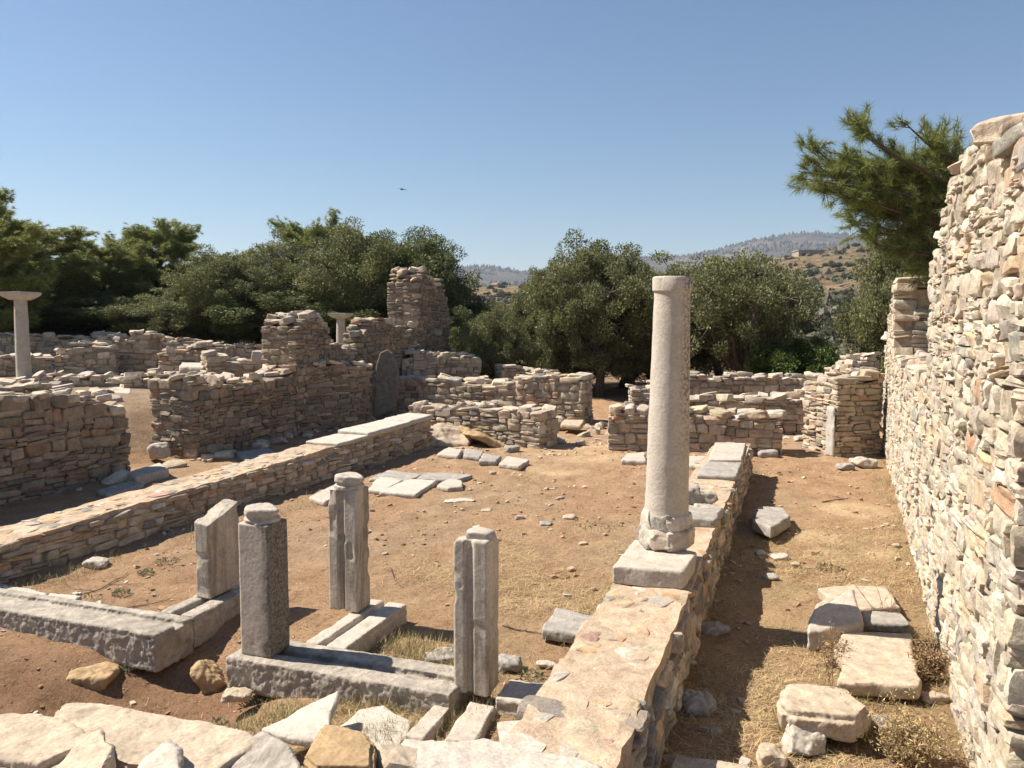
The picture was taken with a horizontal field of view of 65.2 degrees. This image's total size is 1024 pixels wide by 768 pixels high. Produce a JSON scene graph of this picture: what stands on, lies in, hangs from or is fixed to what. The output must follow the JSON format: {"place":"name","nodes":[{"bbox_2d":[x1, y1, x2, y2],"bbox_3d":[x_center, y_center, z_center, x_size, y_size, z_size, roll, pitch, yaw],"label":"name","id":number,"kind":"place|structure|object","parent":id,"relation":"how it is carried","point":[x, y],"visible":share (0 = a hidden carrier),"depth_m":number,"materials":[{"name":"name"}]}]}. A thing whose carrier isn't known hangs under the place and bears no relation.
{"place":"outdoors","nodes":[
{"label":"outdoors","id":0,"kind":"place"},
{"bbox_2d":[0,324,968,767],"bbox_3d":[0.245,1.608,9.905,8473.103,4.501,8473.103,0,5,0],"label":"ground","id":1,"kind":"structure","parent":0,"point":[172,684],"depth_m":8.07,"materials":[{"name":"soil"}]},
{"bbox_2d":[0,291,41,378],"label":"column","id":2,"kind":"structure","parent":1,"relation":"on","point":[23,366],"depth_m":19.35,"materials":[{"name":"stone"}]},
{"bbox_2d":[0,351,54,375],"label":"ruined wall","id":3,"kind":"structure","parent":1,"relation":"on","point":[40,361],"depth_m":20.97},
{"bbox_2d":[0,185,56,332],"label":"pine tree","id":4,"kind":"object","parent":1,"relation":"on","point":[16,248],"visible":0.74,"depth_m":25.63,"materials":[{"name":"green plant"}]},
{"bbox_2d":[0,378,74,393],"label":"ruined wall","id":5,"kind":"structure","parent":1,"relation":"on","point":[27,386],"depth_m":15.21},
{"bbox_2d":[0,332,127,360],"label":"ruined wall","id":6,"kind":"structure","parent":1,"relation":"on","point":[47,343],"depth_m":25.30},
{"bbox_2d":[0,389,130,505],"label":"ruined wall","id":7,"kind":"structure","parent":1,"relation":"on","point":[60,440],"depth_m":11.63,"materials":[{"name":"stone"}]},
{"bbox_2d":[0,221,139,326],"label":"pine tree","id":8,"kind":"object","parent":1,"relation":"on","point":[70,267],"visible":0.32,"depth_m":29.42,"materials":[{"name":"green plant"}]},
{"bbox_2d":[30,370,122,386],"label":"ruined wall","id":9,"kind":"structure","parent":1,"relation":"on","point":[87,378],"depth_m":18.36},
{"bbox_2d":[54,340,119,374],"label":"ruined wall","id":10,"kind":"structure","parent":1,"relation":"on","point":[98,356],"depth_m":21.63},
{"bbox_2d":[66,661,120,690],"bbox_3d":[-3.140,2.210,6.020,0.352,0.175,0.295,0,5,0],"label":"stone","id":11,"kind":"object","parent":1,"relation":"on","point":[100,676],"visible":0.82,"depth_m":5.93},
{"bbox_2d":[0,588,193,672],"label":"marble kerb","id":12,"kind":"structure","parent":1,"relation":"on","point":[151,641],"depth_m":6.30,"materials":[{"name":"stone"}]},
{"bbox_2d":[37,299,156,334],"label":"evergreen tree","id":13,"kind":"object","parent":1,"relation":"on","point":[85,322],"visible":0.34,"depth_m":28.30,"materials":[{"name":"green plant"}]},
{"bbox_2d":[30,291,164,318],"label":"evergreen tree","id":14,"kind":"object","parent":1,"relation":"on","point":[82,297],"visible":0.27,"depth_m":28.90,"materials":[{"name":"green plant"}]},
{"bbox_2d":[48,238,187,327],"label":"pine tree","id":15,"kind":"object","parent":1,"relation":"on","point":[111,275],"visible":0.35,"depth_m":31.77,"materials":[{"name":"green plant"}]},
{"bbox_2d":[113,329,164,372],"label":"ruined wall","id":16,"kind":"structure","parent":1,"relation":"on","point":[139,350],"depth_m":22.68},
{"bbox_2d":[127,463,168,483],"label":"stone block","id":17,"kind":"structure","parent":1,"relation":"on","point":[151,473],"depth_m":12.49,"materials":[{"name":"stone"}]},
{"bbox_2d":[88,287,211,338],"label":"olive tree","id":18,"kind":"object","parent":1,"relation":"on","point":[167,321],"visible":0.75,"depth_m":27.93,"materials":[{"name":"green plant"}]},
{"bbox_2d":[86,217,221,336],"bbox_3d":[-14.897,-4.404,33.796,5.836,5.682,5.544,-1,5,-11],"label":"pine tree","id":19,"kind":"object","parent":1,"relation":"on","point":[167,241],"visible":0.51,"depth_m":33.02,"materials":[{"name":"green plant"}]},
{"bbox_2d":[118,368,215,388],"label":"ruined wall","id":20,"kind":"structure","parent":1,"relation":"on","point":[134,379],"depth_m":18.45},
{"bbox_2d":[157,340,212,372],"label":"ruined wall","id":21,"kind":"structure","parent":1,"relation":"on","point":[172,358],"depth_m":22.14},
{"bbox_2d":[161,579,239,647],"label":"marble kerb","id":22,"kind":"structure","parent":1,"relation":"on","point":[210,617],"depth_m":6.61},
{"bbox_2d":[194,499,239,598],"bbox_3d":[-2.547,1.416,6.926,0.158,0.775,0.408,2,5,20],"label":"chancel post","id":23,"kind":"object","parent":22,"relation":"on","point":[216,544],"visible":0.97,"depth_m":6.83,"materials":[{"name":"stone"}]},
{"bbox_2d":[190,659,225,693],"bbox_3d":[-2.279,2.222,6.085,0.270,0.282,0.345,0,5,0],"label":"stone","id":24,"kind":"object","parent":1,"relation":"on","point":[206,674],"visible":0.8,"depth_m":5.94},
{"bbox_2d":[160,336,263,358],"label":"ruined wall","id":25,"kind":"structure","parent":1,"relation":"on","point":[237,350],"depth_m":26.40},
{"bbox_2d":[0,419,433,583],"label":"stylobate wall","id":26,"kind":"structure","parent":1,"relation":"on","point":[59,538],"depth_m":9.76,"materials":[{"name":"stone"}]},
{"bbox_2d":[306,434,368,446],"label":"capping slab","id":27,"kind":"structure","parent":26,"relation":"on","point":[337,440],"depth_m":13.12,"materials":[{"name":"stone"}]},
{"bbox_2d":[338,419,410,436],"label":"capping slab","id":28,"kind":"structure","parent":26,"relation":"on","point":[375,428],"depth_m":14.15,"materials":[{"name":"stone"}]},
{"bbox_2d":[147,364,297,458],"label":"ruined wall","id":29,"kind":"structure","parent":1,"relation":"on","point":[194,416],"depth_m":14.95,"materials":[{"name":"stone"}]},
{"bbox_2d":[158,244,287,343],"bbox_3d":[-10.270,-2.944,29.153,4.569,4.284,4.611,3,5,33],"label":"olive tree","id":30,"kind":"object","parent":1,"relation":"on","point":[196,290],"visible":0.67,"depth_m":28.25,"materials":[{"name":"green plant"}]},
{"bbox_2d":[200,349,263,376],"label":"ruined wall","id":31,"kind":"structure","parent":1,"relation":"on","point":[215,361],"depth_m":20.15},
{"bbox_2d":[179,288,333,344],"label":"evergreen tree","id":32,"kind":"object","parent":1,"relation":"on","point":[242,327],"visible":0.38,"depth_m":28.16,"materials":[{"name":"green plant"}]},
{"bbox_2d":[209,227,328,313],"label":"olive tree","id":33,"kind":"object","parent":1,"relation":"on","point":[273,251],"visible":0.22,"depth_m":29.89,"materials":[{"name":"green plant"}]},
{"bbox_2d":[219,270,347,343],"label":"evergreen tree","id":34,"kind":"object","parent":1,"relation":"on","point":[278,294],"visible":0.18,"depth_m":28.21,"materials":[{"name":"green plant"}]},
{"bbox_2d":[234,205,364,271],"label":"pine tree","id":35,"kind":"object","parent":1,"relation":"on","point":[296,231],"visible":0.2,"depth_m":33.65,"materials":[{"name":"green plant"}]},
{"bbox_2d":[262,691,339,747],"bbox_3d":[-1.229,1.966,4.670,0.424,0.111,0.562,0,5,0],"label":"marble slab","id":36,"kind":"object","parent":1,"relation":"on","point":[303,726],"depth_m":4.60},
{"bbox_2d":[257,294,387,343],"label":"evergreen tree","id":37,"kind":"object","parent":1,"relation":"on","point":[328,320],"visible":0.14,"depth_m":27.78,"materials":[{"name":"green plant"}]},
{"bbox_2d":[303,359,373,431],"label":"ruined wall","id":38,"kind":"structure","parent":1,"relation":"on","point":[340,392],"depth_m":18.27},
{"bbox_2d":[261,310,417,435],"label":"ruined wall","id":39,"kind":"structure","parent":1,"relation":"on","point":[298,339],"depth_m":17.84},
{"bbox_2d":[226,640,472,719],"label":"marble kerb","id":40,"kind":"structure","parent":1,"relation":"on","point":[304,670],"depth_m":5.41,"materials":[{"name":"stone"}]},
{"bbox_2d":[238,503,289,657],"bbox_3d":[-1.757,1.377,5.668,0.259,1.056,0.242,2,5,19],"label":"chancel post","id":41,"kind":"object","parent":40,"relation":"on","point":[263,570],"visible":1,"depth_m":5.57,"materials":[{"name":"stone"}]},
{"bbox_2d":[453,526,498,696],"bbox_3d":[-0.230,1.460,5.188,0.243,1.063,0.216,2,5,19],"label":"chancel post","id":42,"kind":"object","parent":40,"relation":"on","point":[476,577],"visible":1,"depth_m":5.10,"materials":[{"name":"stone"}]},
{"bbox_2d":[306,599,406,651],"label":"marble kerb","id":43,"kind":"structure","parent":1,"relation":"on","point":[364,628],"depth_m":6.25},
{"bbox_2d":[328,472,369,612],"bbox_3d":[-1.331,1.277,6.525,0.272,1.116,0.239,2,5,20],"label":"chancel post","id":44,"kind":"object","parent":43,"relation":"on","point":[349,553],"visible":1,"depth_m":6.45,"materials":[{"name":"stone"}]},
{"bbox_2d":[288,216,432,331],"bbox_3d":[-5.514,-3.306,29.827,5.576,5.625,5.627,-2,5,-25],"label":"olive tree","id":45,"kind":"object","parent":1,"relation":"on","point":[313,277],"visible":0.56,"depth_m":28.11,"materials":[{"name":"green plant"}]},
{"bbox_2d":[340,706,411,744],"bbox_3d":[-0.829,2.139,4.869,0.531,0.110,0.431,4,6,44],"label":"stone slab","id":46,"kind":"object","parent":1,"relation":"on","point":[367,713],"depth_m":4.91,"materials":[{"name":"stone"}]},
{"bbox_2d":[374,349,398,416],"bbox_3d":[-2.995,-0.021,19.069,0.585,1.600,0.236,0,5,0],"label":"standing slab","id":47,"kind":"object","parent":1,"relation":"on","point":[386,386],"depth_m":18.97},
{"bbox_2d":[12,342,790,493],"bbox_3d":[-4.409,0.027,20.904,22.146,1.878,19.293,2,5,19],"label":"tumbled rubble","id":48,"kind":"object","parent":1,"relation":"on","point":[119,476],"visible":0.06,"depth_m":15.86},
{"bbox_2d":[324,225,482,327],"bbox_3d":[-4.049,-3.211,30.104,5.625,5.538,6.520,-1,5,-7],"label":"evergreen tree","id":49,"kind":"object","parent":1,"relation":"on","point":[429,255],"visible":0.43,"depth_m":28.48,"materials":[{"name":"green plant"}]},
{"bbox_2d":[380,479,436,498],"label":"paving slab","id":50,"kind":"structure","parent":1,"relation":"on","point":[412,488],"depth_m":11.57,"materials":[{"name":"stone"}]},
{"bbox_2d":[387,266,449,351],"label":"ruined wall","id":51,"kind":"structure","parent":1,"relation":"on","point":[417,297],"depth_m":22.98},
{"bbox_2d":[404,705,452,740],"bbox_3d":[-0.492,2.103,4.929,0.139,0.122,0.534,2,5,18],"label":"marble strip","id":52,"kind":"object","parent":1,"relation":"on","point":[429,722],"visible":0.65,"depth_m":4.83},
{"bbox_2d":[301,743,558,767],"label":"ruined wall","id":53,"kind":"structure","parent":1,"relation":"on","point":[391,755],"depth_m":3.27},
{"bbox_2d":[0,713,87,767],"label":"wall stone","id":54,"kind":"object","parent":53,"relation":"on","point":[32,740],"visible":0.8,"depth_m":3.10,"materials":[{"name":"beige stone"}]},
{"bbox_2d":[56,730,115,767],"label":"wall stone","id":55,"kind":"object","parent":53,"relation":"on","point":[94,749],"visible":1,"depth_m":2.94,"materials":[{"name":"beige stone"}]},
{"bbox_2d":[54,702,256,767],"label":"wall stone","id":56,"kind":"object","parent":53,"relation":"on","point":[134,737],"visible":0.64,"depth_m":3.18,"materials":[{"name":"beige stone"}]},
{"bbox_2d":[137,741,184,767],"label":"wall stone","id":57,"kind":"object","parent":53,"relation":"on","point":[168,754],"visible":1,"depth_m":2.94,"materials":[{"name":"stone"}]},
{"bbox_2d":[228,731,300,767],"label":"wall stone","id":58,"kind":"object","parent":53,"relation":"on","point":[268,750],"visible":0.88,"depth_m":3.03,"materials":[{"name":"stone"}]},
{"bbox_2d":[303,724,376,767],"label":"wall stone","id":59,"kind":"object","parent":53,"relation":"on","point":[332,746],"visible":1,"depth_m":3.23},
{"bbox_2d":[401,738,601,767],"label":"wall stone","id":60,"kind":"object","parent":53,"relation":"on","point":[483,753],"visible":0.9,"depth_m":3.30,"materials":[{"name":"stone"}]},
{"bbox_2d":[401,348,481,377],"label":"ruined wall","id":61,"kind":"structure","parent":1,"relation":"on","point":[452,363],"depth_m":22.00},
{"bbox_2d":[430,423,471,447],"bbox_3d":[-1.317,1.126,16.232,1.019,0.620,0.846,0,5,0],"label":"stone","id":62,"kind":"object","parent":1,"relation":"on","point":[444,435],"visible":0.54,"depth_m":16.07,"materials":[{"name":"beige stone"}]},
{"bbox_2d":[0,441,921,767],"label":"pebbles","id":63,"kind":"object","parent":1,"relation":"on","point":[668,757],"visible":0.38,"depth_m":8.56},
{"bbox_2d":[445,702,495,741],"bbox_3d":[-0.246,2.110,4.872,0.201,0.126,0.500,1,5,14],"label":"marble strip","id":64,"kind":"object","parent":1,"relation":"on","point":[468,725],"visible":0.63,"depth_m":4.84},
{"bbox_2d":[448,305,497,370],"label":"evergreen tree","id":65,"kind":"object","parent":1,"relation":"on","point":[454,323],"visible":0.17,"depth_m":26.34,"materials":[{"name":"green plant"}]},
{"bbox_2d":[408,400,558,448],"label":"ruined wall","id":66,"kind":"structure","parent":1,"relation":"on","point":[526,425],"depth_m":16.15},
{"bbox_2d":[384,371,593,423],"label":"ruined wall","id":67,"kind":"structure","parent":1,"relation":"on","point":[569,396],"depth_m":19.79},
{"bbox_2d":[449,301,542,382],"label":"olive tree","id":68,"kind":"object","parent":1,"relation":"on","point":[483,335],"visible":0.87,"depth_m":24.41,"materials":[{"name":"green plant"}]},
{"bbox_2d":[495,679,542,716],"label":"marble kerb","id":69,"kind":"structure","parent":1,"relation":"on","point":[512,694],"depth_m":5.10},
{"bbox_2d":[494,364,558,378],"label":"ruined wall","id":70,"kind":"structure","parent":1,"relation":"on","point":[510,371],"depth_m":22.91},
{"bbox_2d":[495,265,565,368],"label":"olive tree","id":71,"kind":"object","parent":1,"relation":"on","point":[521,312],"visible":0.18,"depth_m":27.28,"materials":[{"name":"green plant"}]},
{"bbox_2d":[520,249,592,373],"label":"olive tree","id":72,"kind":"object","parent":1,"relation":"on","point":[561,361],"visible":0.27,"depth_m":26.46,"materials":[{"name":"green plant"}]},
{"bbox_2d":[542,607,589,643],"bbox_3d":[0.467,1.942,6.413,0.410,0.106,0.489,2,5,22],"label":"stone slab","id":73,"kind":"object","parent":1,"relation":"on","point":[561,625],"depth_m":6.30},
{"bbox_2d":[524,227,654,396],"bbox_3d":[2.741,-2.084,25.671,4.741,5.874,4.698,-1,5,-17],"label":"olive tree","id":74,"kind":"object","parent":1,"relation":"on","point":[584,267],"visible":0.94,"depth_m":25.02,"materials":[{"name":"green plant"}]},
{"bbox_2d":[497,442,752,767],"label":"stylobate wall","id":75,"kind":"structure","parent":1,"relation":"on","point":[609,693],"depth_m":4.70,"materials":[{"name":"stone"}]},
{"bbox_2d":[613,540,696,588],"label":"plinth block","id":76,"kind":"structure","parent":75,"relation":"on","point":[638,564],"depth_m":6.01,"materials":[{"name":"stone"}]},
{"bbox_2d":[638,276,694,551],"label":"column","id":77,"kind":"structure","parent":76,"relation":"on","point":[665,520],"depth_m":6.34,"materials":[{"name":"stone"}]},
{"bbox_2d":[689,505,722,527],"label":"stone slab","id":78,"kind":"structure","parent":75,"relation":"on","point":[706,517],"depth_m":7.79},
{"bbox_2d":[697,461,741,480],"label":"marble slab","id":79,"kind":"structure","parent":75,"relation":"on","point":[715,470],"depth_m":10.29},
{"bbox_2d":[708,443,745,462],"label":"marble slab","id":80,"kind":"structure","parent":75,"relation":"on","point":[727,452],"depth_m":11.75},
{"bbox_2d":[595,251,658,384],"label":"olive tree","id":81,"kind":"object","parent":1,"relation":"on","point":[637,364],"visible":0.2,"depth_m":26.38,"materials":[{"name":"green plant"}]},
{"bbox_2d":[520,336,743,387],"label":"evergreen tree","id":82,"kind":"object","parent":1,"relation":"on","point":[575,369],"visible":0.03,"depth_m":29.26,"materials":[{"name":"green plant"}]},
{"bbox_2d":[604,249,734,384],"bbox_3d":[5.182,-2.067,28.716,6.956,5.436,7.001,3,5,31],"label":"olive tree","id":83,"kind":"object","parent":1,"relation":"on","point":[694,363],"visible":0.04,"depth_m":27.68,"materials":[{"name":"green plant"}]},
{"bbox_2d":[607,401,787,455],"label":"ruined wall","id":84,"kind":"structure","parent":1,"relation":"on","point":[755,428],"depth_m":15.03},
{"bbox_2d":[681,689,716,717],"bbox_3d":[1.226,2.093,5.237,0.245,0.108,0.270,0,5,0],"label":"stone","id":85,"kind":"object","parent":1,"relation":"on","point":[704,703],"visible":0.88,"depth_m":5.19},
{"bbox_2d":[670,756,749,767],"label":"stone slab","id":86,"kind":"object","parent":1,"relation":"on","point":[683,762],"depth_m":4.38,"materials":[{"name":"beige stone"}]},
{"bbox_2d":[625,379,815,433],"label":"ruined wall","id":87,"kind":"structure","parent":1,"relation":"on","point":[792,405],"depth_m":17.66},
{"bbox_2d":[646,370,819,395],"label":"ruined wall","id":88,"kind":"structure","parent":1,"relation":"on","point":[738,383],"depth_m":20.37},
{"bbox_2d":[644,247,826,371],"bbox_3d":[6.830,-1.583,24.325,5.712,5.167,5.386,0,5,-6],"label":"olive tree","id":89,"kind":"object","parent":1,"relation":"on","point":[743,294],"visible":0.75,"depth_m":23.37,"materials":[{"name":"green plant"}]},
{"bbox_2d":[752,506,790,537],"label":"stone slab","id":90,"kind":"object","parent":1,"relation":"on","point":[770,522],"depth_m":9.37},
{"bbox_2d":[756,742,787,767],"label":"stone","id":91,"kind":"object","parent":1,"relation":"on","point":[767,753],"visible":0.98,"depth_m":4.54,"materials":[{"name":"beige stone"}]},
{"bbox_2d":[741,319,835,353],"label":"evergreen tree","id":92,"kind":"object","parent":1,"relation":"on","point":[798,341],"visible":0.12,"depth_m":25.44,"materials":[{"name":"green plant"}]},
{"bbox_2d":[743,337,834,375],"bbox_3d":[7.828,-0.126,22.463,2.323,2.367,2.954,-4,6,-43],"label":"green bush","id":93,"kind":"object","parent":1,"relation":"on","point":[769,358],"visible":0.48,"depth_m":22.15,"materials":[{"name":"green plant"}]},
{"bbox_2d":[781,724,826,755],"bbox_3d":[1.718,2.107,4.735,0.263,0.242,0.244,0,5,0],"label":"stone","id":94,"kind":"object","parent":1,"relation":"on","point":[804,741],"visible":0.75,"depth_m":4.67,"materials":[{"name":"stone"}]},
{"bbox_2d":[796,620,849,687],"bbox_3d":[2.023,1.839,5.140,0.326,0.706,0.405,-2,5,-23],"label":"dry plant","id":95,"kind":"object","parent":1,"relation":"on","point":[826,659],"visible":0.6,"depth_m":5.09,"materials":[{"name":"plant"}]},
{"bbox_2d":[776,684,871,742],"bbox_3d":[1.895,2.008,4.894,0.545,0.192,0.463,1,5,13],"label":"stone slab","id":96,"kind":"object","parent":1,"relation":"on","point":[836,713],"depth_m":4.76,"materials":[{"name":"beige stone"}]},
{"bbox_2d":[807,589,863,649],"bbox_3d":[2.600,1.874,6.317,0.814,0.294,0.335,-3,6,-34],"label":"stone slab","id":97,"kind":"object","parent":1,"relation":"on","point":[843,611],"depth_m":6.22,"materials":[{"name":"stone"}]},
{"bbox_2d":[801,364,884,457],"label":"ruined wall","id":98,"kind":"structure","parent":1,"relation":"on","point":[852,395],"depth_m":14.70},
{"bbox_2d":[824,352,881,375],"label":"ruined wall","id":99,"kind":"structure","parent":1,"relation":"on","point":[857,360],"depth_m":18.16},
{"bbox_2d":[815,585,899,612],"bbox_3d":[2.971,1.912,6.956,0.860,0.113,0.699,0,5,0],"label":"stone slab","id":100,"kind":"object","parent":1,"relation":"on","point":[830,594],"depth_m":7.00,"materials":[{"name":"beige stone"}]},
{"bbox_2d":[832,237,913,394],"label":"olive tree","id":101,"kind":"object","parent":1,"relation":"on","point":[866,316],"visible":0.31,"depth_m":20.79,"materials":[{"name":"green plant"}]},
{"bbox_2d":[782,100,970,290],"bbox_3d":[5.948,-1.319,12.379,4.050,6.097,2.340,0,5,0],"label":"pine tree","id":102,"kind":"object","parent":1,"relation":"on","point":[873,191],"visible":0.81,"depth_m":11.93,"materials":[{"name":"green plant"}]},
{"bbox_2d":[833,632,921,699],"bbox_3d":[2.610,2.000,5.756,0.558,0.113,1.112,2,5,23],"label":"stone slab","id":103,"kind":"object","parent":1,"relation":"on","point":[877,663],"depth_m":5.58,"materials":[{"name":"beige stone"}]},
{"bbox_2d":[861,611,909,632],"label":"stone slab","id":104,"kind":"object","parent":1,"relation":"on","point":[874,621],"depth_m":6.41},
{"bbox_2d":[856,686,972,767],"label":"dry plant","id":105,"kind":"object","parent":1,"relation":"on","point":[908,746],"visible":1,"depth_m":4.60,"materials":[{"name":"plant"}]},
{"bbox_2d":[905,630,951,684],"bbox_3d":[2.967,1.947,5.575,0.436,0.444,0.652,0,5,0],"label":"dry plant","id":106,"kind":"object","parent":1,"relation":"on","point":[931,662],"visible":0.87,"depth_m":5.58,"materials":[{"name":"plant"}]},
{"bbox_2d":[881,112,1023,767],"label":"ruined wall","id":107,"kind":"structure","parent":1,"relation":"on","point":[952,420],"depth_m":4.82,"materials":[{"name":"stone"}]},
{"bbox_2d":[5,460,969,766],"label":"standing dry grass","id":108,"kind":"structure","parent":0,"point":[245,724],"depth_m":5.55,"materials":[{"name":"plant"}]},
{"bbox_2d":[0,0,1023,271],"label":"sky","id":109,"kind":"structure","parent":0,"point":[507,127],"materials":[{"name":"blue"}]},
{"bbox_2d":[122,449,961,767],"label":"dry grass","id":110,"kind":"structure","parent":0,"point":[742,719],"depth_m":6.45,"materials":[{"name":"plant"}]},
{"bbox_2d":[453,232,887,287],"bbox_3d":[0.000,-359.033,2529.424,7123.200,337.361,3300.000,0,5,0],"label":"mountain","id":111,"kind":"structure","parent":0,"point":[520,277],"depth_m":2639.73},
{"bbox_2d":[442,230,885,286],"bbox_3d":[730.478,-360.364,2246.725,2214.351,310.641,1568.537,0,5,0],"label":"mountain woodland","id":112,"kind":"object","parent":111,"relation":"on","point":[689,255],"visible":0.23,"depth_m":2769.16,"materials":[{"name":"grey plant"}]},
{"bbox_2d":[464,244,899,353],"bbox_3d":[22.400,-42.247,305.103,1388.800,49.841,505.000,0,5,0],"label":"hillside","id":113,"kind":"structure","parent":0,"point":[817,259],"depth_m":313.81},
{"bbox_2d":[462,244,908,355],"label":"hillside scrub","id":114,"kind":"object","parent":113,"relation":"on","point":[824,310],"visible":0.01,"depth_m":226.90,"materials":[{"name":"green plant"}]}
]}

